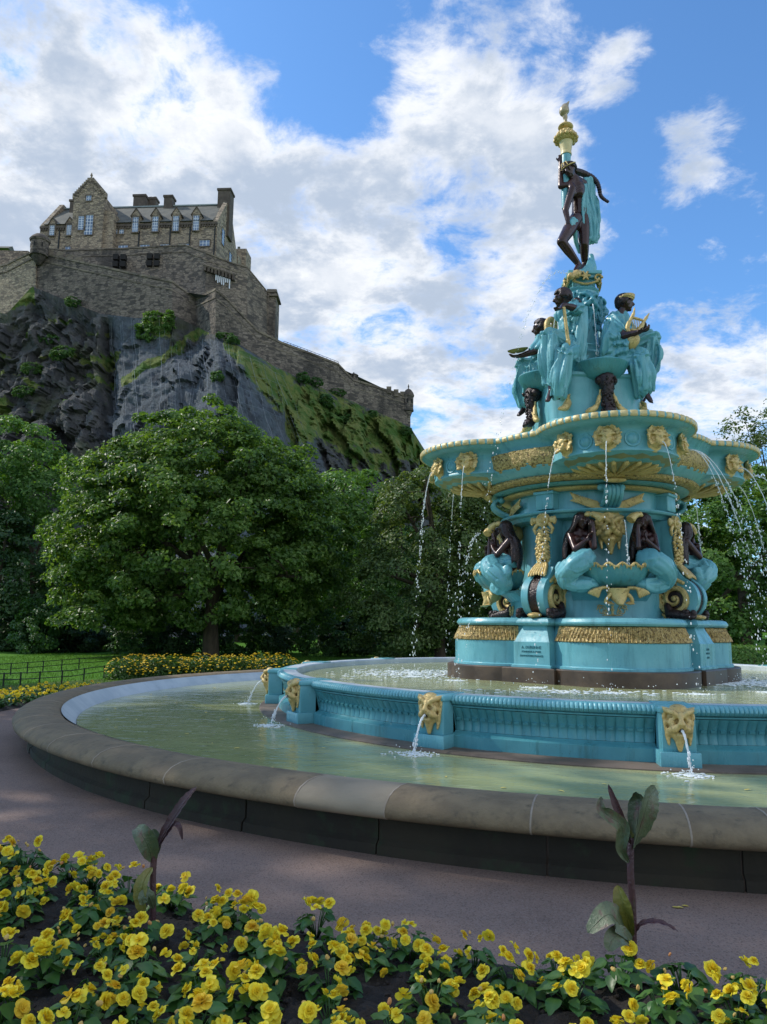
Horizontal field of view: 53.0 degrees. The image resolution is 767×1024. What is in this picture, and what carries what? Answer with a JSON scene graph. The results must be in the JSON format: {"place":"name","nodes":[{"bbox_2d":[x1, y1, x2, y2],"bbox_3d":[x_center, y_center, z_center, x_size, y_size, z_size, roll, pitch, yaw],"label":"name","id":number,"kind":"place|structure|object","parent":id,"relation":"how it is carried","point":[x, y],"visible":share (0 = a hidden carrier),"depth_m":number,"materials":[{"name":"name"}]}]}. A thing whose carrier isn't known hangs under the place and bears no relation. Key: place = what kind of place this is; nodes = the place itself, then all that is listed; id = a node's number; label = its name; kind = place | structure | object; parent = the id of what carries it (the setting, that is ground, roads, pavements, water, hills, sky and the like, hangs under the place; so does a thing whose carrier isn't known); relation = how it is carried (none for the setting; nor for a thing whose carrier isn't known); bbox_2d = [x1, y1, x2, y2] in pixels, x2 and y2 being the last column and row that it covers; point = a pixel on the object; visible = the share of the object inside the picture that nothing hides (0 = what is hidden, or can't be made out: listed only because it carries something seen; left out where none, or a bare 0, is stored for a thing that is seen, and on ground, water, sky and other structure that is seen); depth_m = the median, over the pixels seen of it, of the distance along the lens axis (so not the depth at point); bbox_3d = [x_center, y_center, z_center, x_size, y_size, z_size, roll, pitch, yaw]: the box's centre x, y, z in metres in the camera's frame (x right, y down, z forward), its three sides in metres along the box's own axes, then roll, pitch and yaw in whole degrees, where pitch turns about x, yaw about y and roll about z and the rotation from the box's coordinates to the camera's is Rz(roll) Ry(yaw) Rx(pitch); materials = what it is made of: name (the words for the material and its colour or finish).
{"place":"outdoors","nodes":[
{"label":"outdoors","id":0,"kind":"place"},
{"bbox_2d":[0,678,127,690],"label":"verge ground","id":1,"kind":"structure","parent":0,"point":[58,684],"depth_m":20.31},
{"bbox_2d":[104,656,138,679],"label":"daisy clump","id":2,"kind":"object","parent":1,"relation":"on","point":[119,669],"visible":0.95,"depth_m":22.01,"materials":[{"name":"green plant"}]},
{"bbox_2d":[0,287,449,636],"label":"castle rock","id":3,"kind":"object","parent":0,"point":[72,402],"visible":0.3,"depth_m":144.12,"materials":[{"name":"grey stone"}]},
{"bbox_2d":[40,173,236,263],"bbox_3d":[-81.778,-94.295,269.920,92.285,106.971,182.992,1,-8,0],"label":"castle building","id":4,"kind":"structure","parent":3,"relation":"on","point":[91,217],"depth_m":174.73,"materials":[{"name":"stone"}]},
{"bbox_2d":[267,289,280,338],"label":"buttress tower","id":5,"kind":"structure","parent":3,"relation":"on","point":[273,301],"depth_m":173.13,"materials":[{"name":"stone"}]},
{"bbox_2d":[0,637,453,722],"bbox_3d":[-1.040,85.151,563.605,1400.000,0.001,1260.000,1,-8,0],"label":"lawn","id":6,"kind":"structure","parent":0,"point":[3,654],"depth_m":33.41,"materials":[{"name":"green plant"}]},
{"bbox_2d":[0,489,67,642],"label":"broad tree","id":7,"kind":"object","parent":6,"relation":"on","point":[11,589],"visible":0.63,"depth_m":42.74,"materials":[{"name":"green plant"}]},
{"bbox_2d":[4,598,66,653],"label":"shrub","id":8,"kind":"object","parent":6,"relation":"on","point":[46,644],"visible":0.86,"depth_m":39.24,"materials":[{"name":"green plant"}]},
{"bbox_2d":[0,414,83,599],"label":"tall tree","id":9,"kind":"object","parent":6,"relation":"on","point":[18,476],"visible":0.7,"depth_m":45.21,"materials":[{"name":"green plant"}]},
{"bbox_2d":[2,529,99,652],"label":"conifer","id":10,"kind":"object","parent":6,"relation":"on","point":[43,595],"visible":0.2,"depth_m":41.59,"materials":[{"name":"green plant"}]},
{"bbox_2d":[41,623,102,652],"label":"shrub","id":11,"kind":"object","parent":6,"relation":"on","point":[91,641],"visible":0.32,"depth_m":41.26,"materials":[{"name":"green plant"}]},
{"bbox_2d":[103,625,164,654],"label":"shrub","id":12,"kind":"object","parent":6,"relation":"on","point":[122,640],"visible":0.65,"depth_m":39.03,"materials":[{"name":"green plant"}]},
{"bbox_2d":[136,614,199,654],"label":"shrub","id":13,"kind":"object","parent":6,"relation":"on","point":[171,645],"visible":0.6,"depth_m":40.51,"materials":[{"name":"green plant"}]},
{"bbox_2d":[33,393,359,657],"bbox_3d":[-8.896,0.693,38.429,15.428,13.104,13.906,1,-8,0],"label":"spreading tree","id":14,"kind":"object","parent":6,"relation":"on","point":[164,510],"visible":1,"depth_m":35.49,"materials":[{"name":"green plant"}]},
{"bbox_2d":[199,613,267,655],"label":"shrub","id":15,"kind":"object","parent":6,"relation":"on","point":[232,649],"visible":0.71,"depth_m":39.45,"materials":[{"name":"green plant"}]},
{"bbox_2d":[241,613,296,654],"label":"shrub","id":16,"kind":"object","parent":6,"relation":"on","point":[273,642],"visible":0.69,"depth_m":41.13,"materials":[{"name":"green plant"}]},
{"bbox_2d":[291,609,360,656],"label":"shrub","id":17,"kind":"object","parent":6,"relation":"on","point":[324,615],"visible":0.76,"depth_m":39.38,"materials":[{"name":"green plant"}]},
{"bbox_2d":[275,467,408,621],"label":"tall tree","id":18,"kind":"object","parent":6,"relation":"on","point":[332,480],"visible":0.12,"depth_m":50.34,"materials":[{"name":"green plant"}]},
{"bbox_2d":[323,610,378,656],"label":"shrub","id":19,"kind":"object","parent":6,"relation":"on","point":[331,641],"visible":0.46,"depth_m":40.60,"materials":[{"name":"green plant"}]},
{"bbox_2d":[338,494,410,653],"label":"conifer","id":20,"kind":"object","parent":6,"relation":"on","point":[385,582],"visible":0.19,"depth_m":46.88,"materials":[{"name":"green plant"}]},
{"bbox_2d":[337,464,508,657],"bbox_3d":[2.135,2.339,36.243,8.633,9.519,7.220,1,-8,0],"label":"weeping tree","id":21,"kind":"object","parent":6,"relation":"on","point":[435,576],"visible":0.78,"depth_m":34.36,"materials":[{"name":"green plant"}]},
{"bbox_2d":[676,464,766,660],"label":"broad tree","id":22,"kind":"object","parent":6,"relation":"on","point":[738,620],"visible":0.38,"depth_m":33.52,"materials":[{"name":"green plant"}]},
{"bbox_2d":[731,644,766,664],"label":"clipped hedge","id":23,"kind":"object","parent":6,"relation":"on","point":[747,653],"visible":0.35,"depth_m":28.97,"materials":[{"name":"green plant"}]},
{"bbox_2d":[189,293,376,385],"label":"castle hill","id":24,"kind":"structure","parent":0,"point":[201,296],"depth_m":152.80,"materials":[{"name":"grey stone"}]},
{"bbox_2d":[0,252,36,312],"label":"curtain wall","id":25,"kind":"structure","parent":24,"relation":"on","point":[18,278],"depth_m":158.82,"materials":[{"name":"stone"}]},
{"bbox_2d":[49,244,266,333],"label":"battery wall","id":26,"kind":"structure","parent":24,"relation":"on","point":[194,270],"depth_m":166.06,"materials":[{"name":"stone"}]},
{"bbox_2d":[29,233,413,425],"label":"curtain wall","id":27,"kind":"structure","parent":24,"relation":"on","point":[100,289],"depth_m":152.67,"materials":[{"name":"stone"}]},
{"bbox_2d":[0,707,766,992],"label":"path","id":28,"kind":"structure","parent":0,"point":[541,916],"depth_m":4.74,"materials":[{"name":"grey asphalt"}]},
{"bbox_2d":[0,856,766,1023],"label":"flower bed soil","id":29,"kind":"structure","parent":28,"relation":"on","point":[365,1007],"depth_m":3.33,"materials":[{"name":"brown soil"}]},
{"bbox_2d":[0,927,35,980],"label":"begonia plant","id":30,"kind":"object","parent":29,"relation":"on","point":[8,933],"visible":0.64,"depth_m":3.41,"materials":[{"name":"green plant"}]},
{"bbox_2d":[0,976,37,1023],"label":"begonia plant","id":31,"kind":"object","parent":29,"relation":"on","point":[19,1006],"visible":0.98,"depth_m":2.89,"materials":[{"name":"yellow plant"}]},
{"bbox_2d":[0,884,48,927],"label":"begonia plant","id":32,"kind":"object","parent":29,"relation":"on","point":[24,910],"visible":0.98,"depth_m":3.95,"materials":[{"name":"green plant"}]},
{"bbox_2d":[0,835,50,875],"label":"begonia plant","id":33,"kind":"object","parent":29,"relation":"on","point":[10,853],"visible":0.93,"depth_m":4.71,"materials":[{"name":"green plant"}]},
{"bbox_2d":[8,865,57,907],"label":"begonia plant","id":34,"kind":"object","parent":29,"relation":"on","point":[34,876],"visible":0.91,"depth_m":4.24,"materials":[{"name":"yellow plant"}]},
{"bbox_2d":[8,928,81,995],"bbox_3d":[-1.447,1.922,3.287,0.288,0.251,0.313,2,-9,-10],"label":"begonia plant","id":35,"kind":"object","parent":29,"relation":"on","point":[37,950],"visible":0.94,"depth_m":3.23,"materials":[{"name":"green plant"}]},
{"bbox_2d":[30,924,86,968],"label":"begonia plant","id":36,"kind":"object","parent":29,"relation":"on","point":[77,949],"visible":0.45,"depth_m":3.50,"materials":[{"name":"green plant"}]},
{"bbox_2d":[21,988,112,1023],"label":"begonia plant","id":37,"kind":"object","parent":29,"relation":"on","point":[104,1002],"visible":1,"depth_m":2.90,"materials":[{"name":"yellow plant"}]},
{"bbox_2d":[41,851,97,883],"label":"begonia plant","id":38,"kind":"object","parent":29,"relation":"on","point":[62,863],"visible":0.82,"depth_m":4.62,"materials":[{"name":"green plant"}]},
{"bbox_2d":[51,894,114,938],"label":"begonia plant","id":39,"kind":"object","parent":29,"relation":"on","point":[78,917],"visible":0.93,"depth_m":3.81,"materials":[{"name":"green plant"}]},
{"bbox_2d":[69,851,112,897],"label":"begonia plant","id":40,"kind":"object","parent":29,"relation":"on","point":[82,874],"visible":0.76,"depth_m":4.48,"materials":[{"name":"green plant"}]},
{"bbox_2d":[65,865,118,907],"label":"begonia plant","id":41,"kind":"object","parent":29,"relation":"on","point":[78,887],"visible":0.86,"depth_m":4.16,"materials":[{"name":"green plant"}]},
{"bbox_2d":[66,960,119,1011],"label":"begonia plant","id":42,"kind":"object","parent":29,"relation":"on","point":[92,996],"visible":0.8,"depth_m":3.10,"materials":[{"name":"yellow plant"}]},
{"bbox_2d":[69,880,130,931],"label":"begonia plant","id":43,"kind":"object","parent":29,"relation":"on","point":[107,903],"visible":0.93,"depth_m":3.95,"materials":[{"name":"green plant"}]},
{"bbox_2d":[82,932,127,974],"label":"begonia plant","id":44,"kind":"object","parent":29,"relation":"on","point":[109,954],"visible":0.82,"depth_m":3.44,"materials":[{"name":"green plant"}]},
{"bbox_2d":[89,915,130,957],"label":"begonia plant","id":45,"kind":"object","parent":29,"relation":"on","point":[116,927],"visible":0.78,"depth_m":3.67,"materials":[{"name":"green plant"}]},
{"bbox_2d":[99,964,166,1023],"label":"begonia plant","id":46,"kind":"object","parent":29,"relation":"on","point":[121,996],"visible":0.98,"depth_m":2.99,"materials":[{"name":"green plant"}]},
{"bbox_2d":[97,932,172,1001],"bbox_3d":[-1.047,1.919,3.278,0.313,0.260,0.312,-6,-11,39],"label":"begonia plant","id":47,"kind":"object","parent":29,"relation":"on","point":[152,968],"visible":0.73,"depth_m":3.24,"materials":[{"name":"green plant"}]},
{"bbox_2d":[111,911,173,958],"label":"begonia plant","id":48,"kind":"object","parent":29,"relation":"on","point":[157,930],"visible":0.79,"depth_m":3.58,"materials":[{"name":"yellow plant"}]},
{"bbox_2d":[132,787,196,929],"bbox_3d":[-1.091,1.755,3.778,0.302,0.770,0.128,1,-8,0],"label":"canna plant","id":49,"kind":"object","parent":29,"relation":"on","point":[148,840],"visible":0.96,"depth_m":3.79,"materials":[{"name":"green plant"}]},
{"bbox_2d":[146,871,196,915],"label":"begonia plant","id":50,"kind":"object","parent":29,"relation":"on","point":[185,890],"visible":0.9,"depth_m":4.13,"materials":[{"name":"green plant"}]},
{"bbox_2d":[166,940,227,977],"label":"begonia plant","id":51,"kind":"object","parent":29,"relation":"on","point":[185,957],"visible":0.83,"depth_m":3.40,"materials":[{"name":"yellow plant"}]},
{"bbox_2d":[161,987,235,1023],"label":"begonia plant","id":52,"kind":"object","parent":29,"relation":"on","point":[208,1004],"visible":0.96,"depth_m":2.85,"materials":[{"name":"yellow plant"}]},
{"bbox_2d":[165,957,240,1015],"bbox_3d":[-0.745,1.922,3.129,0.326,0.192,0.294,-1,-9,11],"label":"begonia plant","id":53,"kind":"object","parent":29,"relation":"on","point":[213,983],"visible":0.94,"depth_m":3.12,"materials":[{"name":"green plant"}]},
{"bbox_2d":[182,907,232,947],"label":"begonia plant","id":54,"kind":"object","parent":29,"relation":"on","point":[207,927],"visible":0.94,"depth_m":3.72,"materials":[{"name":"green plant"}]},
{"bbox_2d":[209,889,265,932],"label":"begonia plant","id":55,"kind":"object","parent":29,"relation":"on","point":[250,898],"visible":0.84,"depth_m":3.90,"materials":[{"name":"yellow plant"}]},
{"bbox_2d":[211,1000,282,1023],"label":"begonia plant","id":56,"kind":"object","parent":29,"relation":"on","point":[271,1013],"visible":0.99,"depth_m":2.81,"materials":[{"name":"yellow plant"}]},
{"bbox_2d":[214,957,283,1023],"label":"begonia plant","id":57,"kind":"object","parent":29,"relation":"on","point":[258,993],"visible":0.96,"depth_m":3.05,"materials":[{"name":"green plant"}]},
{"bbox_2d":[229,918,284,969],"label":"begonia plant","id":58,"kind":"object","parent":29,"relation":"on","point":[249,944],"visible":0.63,"depth_m":3.54,"materials":[{"name":"yellow plant"}]},
{"bbox_2d":[241,923,309,999],"bbox_3d":[-0.482,1.938,3.336,0.311,0.258,0.296,-4,-10,31],"label":"begonia plant","id":59,"kind":"object","parent":29,"relation":"on","point":[272,961],"visible":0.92,"depth_m":3.31,"materials":[{"name":"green plant"}]},
{"bbox_2d":[293,896,335,940],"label":"begonia plant","id":60,"kind":"object","parent":29,"relation":"on","point":[305,922],"visible":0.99,"depth_m":3.84,"materials":[{"name":"green plant"}]},
{"bbox_2d":[298,1001,350,1023],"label":"begonia plant","id":61,"kind":"object","parent":29,"relation":"on","point":[307,1011],"visible":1,"depth_m":2.76,"materials":[{"name":"yellow plant"}]},
{"bbox_2d":[296,940,362,1008],"bbox_3d":[-0.225,1.926,3.205,0.268,0.226,0.274,8,-11,-42],"label":"begonia plant","id":62,"kind":"object","parent":29,"relation":"on","point":[351,983],"visible":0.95,"depth_m":3.19,"materials":[{"name":"green plant"}]},
{"bbox_2d":[301,984,360,1023],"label":"begonia plant","id":63,"kind":"object","parent":29,"relation":"on","point":[341,990],"visible":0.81,"depth_m":2.94,"materials":[{"name":"yellow plant"}]},
{"bbox_2d":[305,916,358,970],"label":"begonia plant","id":64,"kind":"object","parent":29,"relation":"on","point":[348,939],"visible":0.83,"depth_m":3.50,"materials":[{"name":"yellow plant"}]},
{"bbox_2d":[347,921,389,957],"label":"begonia plant","id":65,"kind":"object","parent":29,"relation":"on","point":[366,931],"visible":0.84,"depth_m":3.65,"materials":[{"name":"yellow plant"}]},
{"bbox_2d":[348,941,398,981],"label":"begonia plant","id":66,"kind":"object","parent":29,"relation":"on","point":[364,956],"visible":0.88,"depth_m":3.40,"materials":[{"name":"green plant"}]},
{"bbox_2d":[355,997,432,1023],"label":"begonia plant","id":67,"kind":"object","parent":29,"relation":"on","point":[387,1013],"visible":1,"depth_m":2.84,"materials":[{"name":"yellow plant"}]},
{"bbox_2d":[380,918,440,971],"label":"begonia plant","id":68,"kind":"object","parent":29,"relation":"on","point":[404,940],"visible":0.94,"depth_m":3.53,"materials":[{"name":"green plant"}]},
{"bbox_2d":[395,971,465,1023],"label":"begonia plant","id":69,"kind":"object","parent":29,"relation":"on","point":[449,992],"visible":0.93,"depth_m":3.04,"materials":[{"name":"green plant"}]},
{"bbox_2d":[407,936,457,994],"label":"begonia plant","id":70,"kind":"object","parent":29,"relation":"on","point":[442,965],"visible":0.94,"depth_m":3.31,"materials":[{"name":"green plant"}]},
{"bbox_2d":[451,929,497,978],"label":"begonia plant","id":71,"kind":"object","parent":29,"relation":"on","point":[463,961],"visible":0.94,"depth_m":3.46,"materials":[{"name":"green plant"}]},
{"bbox_2d":[452,989,522,1023],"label":"begonia plant","id":72,"kind":"object","parent":29,"relation":"on","point":[491,999],"visible":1,"depth_m":2.83,"materials":[{"name":"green plant"}]},
{"bbox_2d":[466,982,522,1022],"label":"begonia plant","id":73,"kind":"object","parent":29,"relation":"on","point":[508,1001],"visible":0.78,"depth_m":3.01,"materials":[{"name":"yellow plant"}]},
{"bbox_2d":[476,941,545,1007],"bbox_3d":[0.543,1.954,3.262,0.292,0.206,0.282,-1,-9,13],"label":"begonia plant","id":74,"kind":"object","parent":29,"relation":"on","point":[523,990],"visible":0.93,"depth_m":3.21,"materials":[{"name":"green plant"}]},
{"bbox_2d":[533,950,583,995],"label":"begonia plant","id":75,"kind":"object","parent":29,"relation":"on","point":[556,955],"visible":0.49,"depth_m":3.36,"materials":[{"name":"yellow plant"}]},
{"bbox_2d":[536,957,609,1023],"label":"begonia plant","id":76,"kind":"object","parent":29,"relation":"on","point":[565,988],"visible":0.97,"depth_m":3.11,"materials":[{"name":"green plant"}]},
{"bbox_2d":[580,940,654,997],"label":"begonia plant","id":77,"kind":"object","parent":29,"relation":"on","point":[618,977],"visible":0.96,"depth_m":3.31,"materials":[{"name":"green plant"}]},
{"bbox_2d":[586,784,677,982],"bbox_3d":[1.079,1.682,3.451,0.436,0.871,0.181,4,-9,-22],"label":"canna plant","id":78,"kind":"object","parent":29,"relation":"on","point":[619,913],"visible":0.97,"depth_m":3.48,"materials":[{"name":"green plant"}]},
{"bbox_2d":[628,973,698,1023],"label":"begonia plant","id":79,"kind":"object","parent":29,"relation":"on","point":[654,1008],"visible":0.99,"depth_m":3.03,"materials":[{"name":"green plant"}]},
{"bbox_2d":[649,952,721,1011],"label":"begonia plant","id":80,"kind":"object","parent":29,"relation":"on","point":[694,995],"visible":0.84,"depth_m":3.24,"materials":[{"name":"green plant"}]},
{"bbox_2d":[696,977,766,1023],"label":"begonia plant","id":81,"kind":"object","parent":29,"relation":"on","point":[729,990],"visible":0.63,"depth_m":3.01,"materials":[{"name":"green plant"}]},
{"bbox_2d":[711,990,766,1023],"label":"begonia plant","id":82,"kind":"object","parent":29,"relation":"on","point":[746,997],"visible":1,"depth_m":2.84,"materials":[{"name":"yellow plant"}]},
{"bbox_2d":[722,955,766,1009],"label":"begonia plant","id":83,"kind":"object","parent":29,"relation":"on","point":[733,979],"visible":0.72,"depth_m":3.20,"materials":[{"name":"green plant"}]},
{"bbox_2d":[12,669,766,893],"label":"stone basin","id":84,"kind":"object","parent":28,"relation":"on","point":[705,847],"visible":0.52,"depth_m":5.38,"materials":[{"name":"stone"}]},
{"bbox_2d":[77,680,766,807],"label":"pool water","id":85,"kind":"structure","parent":84,"relation":"in","point":[222,728],"depth_m":8.02,"materials":[{"name":"green liquid"}]},
{"bbox_2d":[259,657,766,774],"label":"iron basin","id":86,"kind":"object","parent":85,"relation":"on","point":[716,732],"visible":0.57,"depth_m":8.21,"materials":[{"name":"teal paint"}]},
{"bbox_2d":[301,662,766,703],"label":"pool water","id":87,"kind":"structure","parent":86,"relation":"in","point":[741,694],"depth_m":11.27,"materials":[{"name":"liquid"}]},
{"bbox_2d":[333,662,479,682],"bbox_3d":[0.734,2.896,14.219,3.563,0.197,4.512,-4,-9,27],"label":"foam patch","id":88,"kind":"object","parent":87,"relation":"on","point":[430,673],"visible":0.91,"depth_m":14.09,"materials":[{"name":"white liquid"}]},
{"bbox_2d":[420,269,760,688],"bbox_3d":[3.779,-0.728,14.318,5.127,7.830,5.127,9,-12,-43],"label":"fountain","id":89,"kind":"object","parent":86,"relation":"on","point":[646,635],"visible":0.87,"depth_m":12.69,"materials":[{"name":"teal paint"}]},
{"bbox_2d":[480,520,522,594],"bbox_3d":[2.069,0.790,13.513,0.737,1.337,0.737,-2,-9,20],"label":"mermaid statue","id":90,"kind":"object","parent":89,"relation":"on","point":[498,566],"visible":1,"depth_m":13.39,"materials":[{"name":"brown metal"}]},
{"bbox_2d":[508,316,557,432],"bbox_3d":[2.909,-2.689,14.923,0.935,2.274,1.135,-7,-11,42],"label":"seated statue","id":91,"kind":"object","parent":89,"relation":"on","point":[524,364],"visible":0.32,"depth_m":14.89,"materials":[{"name":"teal metal"}]},
{"bbox_2d":[537,287,588,410],"bbox_3d":[3.322,-2.935,13.893,0.635,2.469,1.207,-7,-11,41],"label":"seated statue","id":92,"kind":"object","parent":89,"relation":"on","point":[562,350],"visible":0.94,"depth_m":13.59,"materials":[{"name":"teal metal"}]},
{"bbox_2d":[555,511,605,592],"bbox_3d":[3.132,0.640,12.432,0.731,1.330,0.730,4,-9,-19],"label":"mermaid statue","id":93,"kind":"object","parent":89,"relation":"on","point":[579,546],"visible":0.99,"depth_m":12.29,"materials":[{"name":"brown metal"}]},
{"bbox_2d":[553,101,608,279],"bbox_3d":[3.773,-6.266,15.134,1.287,4.000,0.629,6,-10,-32],"label":"standing statue","id":94,"kind":"object","parent":89,"relation":"on","point":[583,219],"visible":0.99,"depth_m":14.95,"materials":[{"name":"brown metal"}]},
{"bbox_2d":[599,292,663,409],"bbox_3d":[4.487,-2.902,14.045,1.089,2.476,1.028,-5,-10,34],"label":"seated statue","id":95,"kind":"object","parent":89,"relation":"on","point":[639,349],"visible":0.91,"depth_m":13.80,"materials":[{"name":"teal metal"}]},
{"bbox_2d":[626,512,677,593],"bbox_3d":[4.333,0.653,12.405,0.737,1.337,0.737,-2,-9,20],"label":"mermaid statue","id":96,"kind":"object","parent":89,"relation":"on","point":[644,546],"visible":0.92,"depth_m":12.23,"materials":[{"name":"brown metal"}]},
{"bbox_2d":[680,522,717,591],"bbox_3d":[5.424,0.819,13.455,0.730,1.330,0.731,4,-9,-19],"label":"mermaid statue","id":97,"kind":"object","parent":89,"relation":"on","point":[704,571],"visible":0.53,"depth_m":13.34,"materials":[{"name":"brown metal"}]},
{"bbox_2d":[0,0,766,596],"label":"sky","id":98,"kind":"structure","parent":0,"point":[390,167],"materials":[{"name":"blue"}]},
{"bbox_2d":[732,631,766,664],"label":"grass bank","id":99,"kind":"structure","parent":0,"point":[762,642],"depth_m":43.27,"materials":[{"name":"green plant"}]},
{"bbox_2d":[713,399,766,504],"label":"sparse tree","id":100,"kind":"object","parent":99,"relation":"on","point":[755,440],"visible":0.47,"depth_m":43.60,"materials":[{"name":"green plant"}]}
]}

